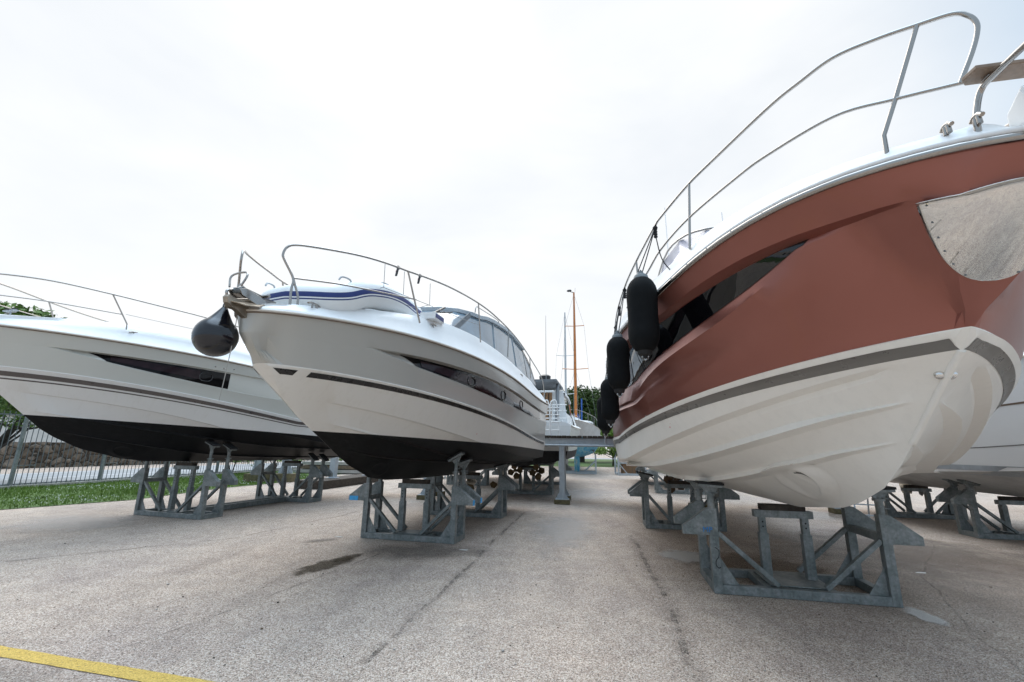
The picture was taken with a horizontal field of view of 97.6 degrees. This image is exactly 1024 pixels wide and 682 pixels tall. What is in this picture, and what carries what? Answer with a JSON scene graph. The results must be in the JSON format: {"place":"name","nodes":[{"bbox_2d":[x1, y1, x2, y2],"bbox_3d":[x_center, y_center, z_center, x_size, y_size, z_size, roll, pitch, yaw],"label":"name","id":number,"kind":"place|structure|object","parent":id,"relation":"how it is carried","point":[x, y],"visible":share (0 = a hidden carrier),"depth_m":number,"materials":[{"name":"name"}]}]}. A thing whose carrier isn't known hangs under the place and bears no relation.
{"place":"outdoors","nodes":[
{"label":"outdoors","id":0,"kind":"place"},
{"bbox_2d":[0,415,63,442],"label":"plaster wall","id":1,"kind":"structure","parent":0,"point":[34,436],"depth_m":31.19,"materials":[{"name":"concrete"}]},
{"bbox_2d":[0,442,271,468],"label":"stone wall","id":2,"kind":"structure","parent":0,"point":[24,454],"depth_m":27.64,"materials":[{"name":"grey stone"}]},
{"bbox_2d":[0,462,301,484],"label":"road","id":3,"kind":"structure","parent":0,"point":[40,475],"depth_m":21.90,"materials":[{"name":"grey asphalt"}]},
{"bbox_2d":[0,470,344,509],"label":"lawn","id":4,"kind":"structure","parent":0,"point":[42,495],"depth_m":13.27,"materials":[{"name":"green plant"}]},
{"bbox_2d":[0,468,296,488],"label":"kerb","id":5,"kind":"structure","parent":4,"relation":"on","point":[62,483],"depth_m":17.18,"materials":[{"name":"concrete"}]},
{"bbox_2d":[0,411,318,485],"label":"bar fence","id":6,"kind":"object","parent":4,"relation":"on","point":[18,453],"visible":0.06,"depth_m":16.20,"materials":[{"name":"metal"}]},
{"bbox_2d":[243,460,269,481],"bbox_3d":[-10.976,4.728,19.598,0.850,2.755,0.600,1,-13,0],"label":"column post","id":7,"kind":"object","parent":4,"relation":"on","point":[247,477],"depth_m":19.05,"materials":[{"name":"paint"}]},
{"bbox_2d":[274,460,295,481],"bbox_3d":[-9.977,4.836,19.987,0.850,2.755,0.600,1,-13,0],"label":"column post","id":8,"kind":"object","parent":4,"relation":"on","point":[291,476],"depth_m":19.62,"materials":[{"name":"paint"}]},
{"bbox_2d":[293,461,361,473],"bbox_3d":[-9.716,7.320,25.975,5.500,0.620,1.000,1,-13,0],"label":"timber stack","id":9,"kind":"object","parent":4,"relation":"on","point":[343,467],"visible":0.38,"depth_m":25.50,"materials":[{"name":"wood"}]},
{"bbox_2d":[229,460,266,471],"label":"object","id":10,"kind":"object","parent":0,"point":[235,462],"visible":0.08,"depth_m":23.71,"materials":[{"name":"green plant"}]},
{"bbox_2d":[0,452,1023,681],"bbox_3d":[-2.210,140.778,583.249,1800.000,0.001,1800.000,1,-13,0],"label":"ground","id":11,"kind":"structure","parent":0,"point":[429,629],"depth_m":4.88,"materials":[{"name":"grey asphalt"}]},
{"bbox_2d":[0,396,18,413],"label":"hill tree","id":12,"kind":"object","parent":11,"relation":"on","point":[14,409],"depth_m":45.23,"materials":[{"name":"green plant"}]},
{"bbox_2d":[0,395,37,447],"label":"gnarled tree","id":13,"kind":"object","parent":11,"relation":"on","point":[4,407],"visible":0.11,"depth_m":17.52,"materials":[{"name":"green plant"}]},
{"bbox_2d":[0,301,66,399],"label":"hill tree","id":14,"kind":"object","parent":11,"relation":"on","point":[35,311],"visible":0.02,"depth_m":49.36,"materials":[{"name":"green plant"}]},
{"bbox_2d":[0,645,213,681],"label":"yellow line","id":15,"kind":"object","parent":11,"relation":"on","point":[68,663],"visible":1,"depth_m":3.25,"materials":[{"name":"paint"}]},
{"bbox_2d":[130,440,285,519],"bbox_3d":[-7.131,3.429,11.544,2.580,1.662,3.348,-3,-14,17],"label":"boat cradle","id":16,"kind":"object","parent":11,"relation":"on","point":[201,510],"visible":0.87,"depth_m":10.19,"materials":[{"name":"metal"}]},
{"bbox_2d":[0,273,338,460],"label":"motor yacht","id":17,"kind":"object","parent":16,"relation":"on","point":[122,391],"visible":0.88,"depth_m":8.71,"materials":[{"name":"white plastic"}]},
{"bbox_2d":[91,353,230,388],"bbox_3d":[-6.871,0.630,8.914,0.097,0.368,2.432,-7,-16,31],"label":"hull window","id":18,"kind":"structure","parent":17,"relation":"in","point":[213,378],"depth_m":9.04,"materials":[{"name":"black glass"}]},
{"bbox_2d":[250,453,332,502],"bbox_3d":[-6.569,4.015,13.325,2.500,1.366,0.650,-3,-14,17],"label":"boat cradle","id":19,"kind":"object","parent":11,"relation":"on","point":[260,471],"visible":0.88,"depth_m":13.23,"materials":[{"name":"metal"}]},
{"bbox_2d":[295,557,352,574],"bbox_3d":[-2.548,3.061,6.128,0.600,0.001,1.750,-5,-15,23],"label":"stain","id":20,"kind":"object","parent":11,"relation":"on","point":[314,568],"visible":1,"depth_m":6.08,"materials":[{"name":"brown"}]},
{"bbox_2d":[299,474,378,488],"bbox_3d":[-6.992,5.840,18.731,1.100,0.300,4.600,-2,-14,12],"label":"timber bed","id":21,"kind":"object","parent":11,"relation":"on","point":[345,480],"visible":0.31,"depth_m":17.73,"materials":[{"name":"wood"}]},
{"bbox_2d":[325,457,339,477],"bbox_3d":[-7.218,4.263,18.386,0.420,2.600,0.360,-2,-14,12],"label":"steel post","id":22,"kind":"object","parent":21,"relation":"on","point":[333,468],"visible":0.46,"depth_m":18.11,"materials":[{"name":"grey metal"}]},
{"bbox_2d":[335,554,360,561],"bbox_3d":[-2.400,3.156,6.537,0.340,0.001,0.900,-5,-15,23],"label":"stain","id":23,"kind":"object","parent":11,"relation":"on","point":[345,558],"visible":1,"depth_m":6.52,"materials":[{"name":"brown"}]},
{"bbox_2d":[349,451,481,543],"bbox_3d":[-1.762,2.779,8.182,2.398,1.530,0.620,-2,-14,14],"label":"boat cradle","id":24,"kind":"object","parent":11,"relation":"on","point":[463,495],"visible":0.86,"depth_m":8.04,"materials":[{"name":"metal"}]},
{"bbox_2d":[228,244,548,489],"bbox_3d":[-1.690,1.004,8.788,3.364,4.406,9.320,-2,-14,14],"label":"motor yacht","id":25,"kind":"object","parent":24,"relation":"on","point":[382,395],"visible":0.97,"depth_m":6.23,"materials":[{"name":"white plastic"}]},
{"bbox_2d":[191,293,238,356],"bbox_3d":[-3.008,-0.174,4.582,0.408,0.676,0.408,1,-13,0],"label":"ball fender","id":26,"kind":"object","parent":25,"relation":"hanging from","point":[216,334],"visible":0.95,"depth_m":4.43,"materials":[{"name":"black plastic"}]},
{"bbox_2d":[219,315,237,400],"bbox_3d":[-2.850,0.113,4.516,0.060,0.970,0.011,-2,-14,11],"label":"mooring line","id":27,"kind":"object","parent":25,"relation":"hanging from","point":[227,363],"visible":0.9,"depth_m":4.47,"materials":[{"name":"grey fabric"}]},
{"bbox_2d":[223,286,275,317],"bbox_3d":[-2.715,-0.379,4.681,0.328,0.320,0.609,-9,-17,35],"label":"anchor","id":28,"kind":"object","parent":25,"relation":"hanging from","point":[238,306],"visible":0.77,"depth_m":4.52,"materials":[{"name":"metal"}]},
{"bbox_2d":[261,276,421,316],"bbox_3d":[-2.377,-0.477,6.210,1.576,0.769,2.098,-2,-14,14],"label":"inflatable dinghy","id":29,"kind":"object","parent":25,"relation":"on","point":[338,297],"visible":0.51,"depth_m":5.38,"materials":[{"name":"white rubber"}]},
{"bbox_2d":[381,269,430,307],"bbox_3d":[-1.523,-0.747,6.207,0.218,0.373,0.933,-8,-16,32],"label":"railing","id":30,"kind":"object","parent":25,"relation":"attached to","point":[403,291],"visible":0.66,"depth_m":6.13,"materials":[{"name":"silver metal"}]},
{"bbox_2d":[420,312,443,323],"bbox_3d":[-1.192,-0.338,6.720,0.248,0.100,0.340,-2,-14,14],"label":"deck box","id":31,"kind":"object","parent":25,"relation":"on","point":[435,317],"visible":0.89,"depth_m":6.58,"materials":[{"name":"white plastic"}]},
{"bbox_2d":[401,355,539,418],"bbox_3d":[-0.225,1.113,8.860,0.347,0.450,6.540,-4,-14,20],"label":"hull window","id":32,"kind":"structure","parent":25,"relation":"in","point":[476,382],"depth_m":7.62,"materials":[{"name":"black glass"}]},
{"bbox_2d":[384,547,456,556],"bbox_3d":[-1.452,3.290,7.023,2.600,0.001,1.500,3,-14,-10],"label":"damp patch","id":33,"kind":"object","parent":11,"relation":"on","point":[418,550],"visible":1,"depth_m":7.01,"materials":[{"name":"grey"}]},
{"bbox_2d":[446,468,495,485],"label":"boat cradle","id":34,"kind":"object","parent":11,"relation":"on","point":[484,481],"visible":0.26,"depth_m":19.44,"materials":[{"name":"metal"}]},
{"bbox_2d":[426,463,518,517],"bbox_3d":[-1.049,3.604,10.980,2.400,1.245,0.620,-2,-14,14],"label":"boat cradle","id":35,"kind":"object","parent":11,"relation":"on","point":[505,484],"visible":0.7,"depth_m":10.85,"materials":[{"name":"metal"}]},
{"bbox_2d":[8,502,1022,681],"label":"grit","id":36,"kind":"object","parent":11,"relation":"on","point":[502,650],"visible":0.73,"depth_m":4.96,"materials":[{"name":"gravel"}]},
{"bbox_2d":[492,461,558,494],"bbox_3d":[0.543,4.946,16.308,2.500,1.158,0.620,-2,-14,12],"label":"boat cradle","id":37,"kind":"object","parent":11,"relation":"on","point":[553,473],"visible":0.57,"depth_m":16.00,"materials":[{"name":"metal"}]},
{"bbox_2d":[517,463,571,484],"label":"boat cradle","id":38,"kind":"object","parent":11,"relation":"on","point":[527,480],"visible":0.23,"depth_m":20.72,"materials":[{"name":"metal"}]},
{"bbox_2d":[508,374,580,479],"bbox_3d":[1.505,2.942,21.287,3.560,6.398,12.030,-2,-14,12],"label":"motor yacht","id":39,"kind":"object","parent":38,"relation":"on","point":[553,388],"visible":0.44,"depth_m":16.24,"materials":[{"name":"white plastic"}]},
{"bbox_2d":[564,396,571,417],"bbox_3d":[1.556,3.266,21.482,2.555,0.790,5.370,-2,-14,12],"label":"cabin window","id":40,"kind":"structure","parent":39,"relation":"in","point":[567,406],"depth_m":19.98,"materials":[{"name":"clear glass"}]},
{"bbox_2d":[544,522,580,541],"bbox_3d":[1.040,3.840,9.163,1.800,0.001,6.500,-1,-14,10],"label":"lime patch","id":41,"kind":"object","parent":11,"relation":"on","point":[563,530],"visible":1,"depth_m":9.20,"materials":[{"name":"grey"}]},
{"bbox_2d":[555,312,580,464],"bbox_3d":[4.782,4.159,39.740,3.259,13.500,10.711,-1,-14,8],"label":"sailing yacht","id":42,"kind":"object","parent":11,"relation":"on","point":[565,355],"visible":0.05,"depth_m":39.62,"materials":[{"name":"white plastic"}]},
{"bbox_2d":[558,450,596,473],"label":"yacht cradle","id":43,"kind":"object","parent":11,"relation":"on","point":[584,471],"visible":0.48,"depth_m":29.55,"materials":[{"name":"paint"}]},
{"bbox_2d":[560,290,600,471],"bbox_3d":[4.628,2.686,32.498,3.359,13.000,11.411,-1,-14,10],"label":"sailing yacht","id":44,"kind":"object","parent":43,"relation":"on","point":[588,428],"visible":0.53,"depth_m":30.45,"materials":[{"name":"white plastic"}]},
{"bbox_2d":[416,400,841,513],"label":"walkway","id":45,"kind":"structure","parent":11,"relation":"on","point":[563,496],"depth_m":13.56,"materials":[{"name":"paint"}]},
{"bbox_2d":[614,452,645,475],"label":"yacht cradle","id":46,"kind":"object","parent":11,"relation":"on","point":[619,473],"visible":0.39,"depth_m":28.57,"materials":[{"name":"paint"}]},
{"bbox_2d":[619,462,640,473],"bbox_3d":[7.771,8.296,29.303,1.500,0.720,0.800,1,-13,0],"label":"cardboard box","id":47,"kind":"object","parent":46,"relation":"in","point":[630,469],"visible":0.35,"depth_m":28.96,"materials":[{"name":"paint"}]},
{"bbox_2d":[635,466,682,484],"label":"boat cradle","id":48,"kind":"object","parent":11,"relation":"on","point":[640,468],"visible":0.06,"depth_m":21.43,"materials":[{"name":"metal"}]},
{"bbox_2d":[646,470,704,494],"bbox_3d":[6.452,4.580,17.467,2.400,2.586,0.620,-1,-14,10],"label":"boat cradle","id":49,"kind":"object","parent":11,"relation":"on","point":[658,488],"visible":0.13,"depth_m":17.13,"materials":[{"name":"metal"}]},
{"bbox_2d":[658,550,699,561],"bbox_3d":[2.698,3.330,6.926,1.100,0.001,1.300,3,-14,-10],"label":"lime patch","id":50,"kind":"object","parent":11,"relation":"on","point":[693,555],"visible":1,"depth_m":6.97,"materials":[{"name":"grey"}]},
{"bbox_2d":[627,471,739,531],"bbox_3d":[3.663,3.426,9.701,2.200,1.142,0.750,-1,-14,10],"label":"boat cradle","id":51,"kind":"object","parent":11,"relation":"on","point":[639,488],"visible":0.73,"depth_m":9.54,"materials":[{"name":"metal"}]},
{"bbox_2d":[721,554,820,573],"bbox_3d":[3.550,3.206,6.342,2.600,0.001,3.200,1,-13,0],"label":"damp patch","id":52,"kind":"object","parent":11,"relation":"on","point":[788,567],"visible":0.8,"depth_m":6.50,"materials":[{"name":"grey"}]},
{"bbox_2d":[673,480,924,607],"bbox_3d":[3.358,2.377,5.528,2.480,1.237,0.980,-2,-14,12],"label":"boat cradle","id":53,"kind":"object","parent":11,"relation":"on","point":[884,532],"visible":0.91,"depth_m":5.32,"materials":[{"name":"metal"}]},
{"bbox_2d":[606,11,1023,507],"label":"motor yacht","id":54,"kind":"object","parent":53,"relation":"on","point":[849,333],"visible":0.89,"depth_m":3.15,"materials":[{"name":"brown plastic"}]},
{"bbox_2d":[597,326,614,436],"bbox_3d":[1.464,0.583,6.804,0.376,1.733,0.252,1,-13,0],"label":"cylinder fender","id":55,"kind":"object","parent":54,"relation":"hanging from","point":[604,427],"visible":0.41,"depth_m":6.59,"materials":[{"name":"black fabric"}]},
{"bbox_2d":[600,307,620,427],"bbox_3d":[1.369,0.306,6.016,0.398,1.703,0.239,5,-14,-15],"label":"cylinder fender","id":56,"kind":"object","parent":54,"relation":"hanging from","point":[610,410],"visible":0.77,"depth_m":5.79,"materials":[{"name":"black rubber"}]},
{"bbox_2d":[606,288,630,397],"bbox_3d":[1.351,-0.034,5.389,0.260,1.473,0.621,-10,-17,39],"label":"cylinder fender","id":57,"kind":"object","parent":54,"relation":"hanging from","point":[618,366],"visible":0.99,"depth_m":5.08,"materials":[{"name":"black rubber"}]},
{"bbox_2d":[626,226,669,360],"bbox_3d":[1.345,-0.525,4.463,0.404,1.478,0.332,1,-13,0],"label":"cylinder fender","id":58,"kind":"object","parent":54,"relation":"hanging from","point":[643,317],"visible":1,"depth_m":4.31,"materials":[{"name":"black rubber"}]},
{"bbox_2d":[629,239,807,385],"bbox_3d":[2.441,0.862,7.789,1.282,0.841,9.850,-2,-14,12],"label":"hull window","id":59,"kind":"structure","parent":54,"relation":"in","point":[712,300],"depth_m":4.03,"materials":[{"name":"black glass"}]},
{"bbox_2d":[817,537,995,570],"bbox_3d":[6.545,3.557,7.606,5.000,0.001,5.000,1,-13,0],"label":"damp patch","id":60,"kind":"object","parent":11,"relation":"on","point":[838,542],"visible":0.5,"depth_m":7.41,"materials":[{"name":"grey"}]},
{"bbox_2d":[908,608,945,624],"bbox_3d":[4.177,2.784,4.543,0.340,0.001,0.750,-1,-14,10],"label":"lime patch","id":61,"kind":"object","parent":11,"relation":"on","point":[919,614],"visible":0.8,"depth_m":4.52,"materials":[{"name":"grey"}]},
{"bbox_2d":[884,485,976,519],"bbox_3d":[10.697,4.054,11.834,2.400,1.124,0.620,-1,-14,10],"label":"boat cradle","id":62,"kind":"object","parent":11,"relation":"on","point":[947,508],"visible":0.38,"depth_m":11.70,"materials":[{"name":"metal"}]},
{"bbox_2d":[935,479,1023,539],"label":"boat cradle","id":63,"kind":"object","parent":11,"relation":"on","point":[956,498],"visible":1,"depth_m":9.04,"materials":[{"name":"metal"}]},
{"bbox_2d":[890,353,1023,496],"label":"motor yacht","id":64,"kind":"object","parent":63,"relation":"on","point":[991,460],"visible":0.15,"depth_m":7.95,"materials":[{"name":"paint"}]},
{"label":"wet film","id":65,"kind":"structure","parent":11,"relation":"on","visible":0},
{"bbox_2d":[854,499,874,516],"bbox_3d":[8.314,3.640,10.721,0.474,1.366,1.045,-5,-15,24],"label":"step ladder","id":66,"kind":"object","parent":65,"relation":"on","point":[868,505],"visible":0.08,"depth_m":10.40,"materials":[{"name":"metal"}]},
{"bbox_2d":[0,0,1023,449],"label":"sky","id":67,"kind":"structure","parent":0,"point":[513,156],"materials":[{"name":"white"}]},
{"bbox_2d":[509,459,620,466],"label":"lawn","id":68,"kind":"structure","parent":0,"point":[600,462],"depth_m":51.32,"materials":[{"name":"green plant"}]},
{"bbox_2d":[563,384,600,461],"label":"pine tree","id":69,"kind":"object","parent":68,"relation":"on","point":[589,400],"visible":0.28,"depth_m":54.53,"materials":[{"name":"green plant"}]},
{"bbox_2d":[592,429,617,465],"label":"tree","id":70,"kind":"object","parent":68,"relation":"on","point":[612,451],"visible":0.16,"depth_m":44.30,"materials":[{"name":"green plant"}]},
{"bbox_2d":[569,458,616,458],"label":"road","id":71,"kind":"structure","parent":0,"point":[594,458],"depth_m":78.52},
{"label":"verge","id":72,"kind":"structure","parent":0,"visible":0},
{"bbox_2d":[12,468,264,485],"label":"verge grass","id":73,"kind":"structure","parent":72,"relation":"on","point":[130,476],"depth_m":19.26,"materials":[{"name":"green plant"}]}
]}

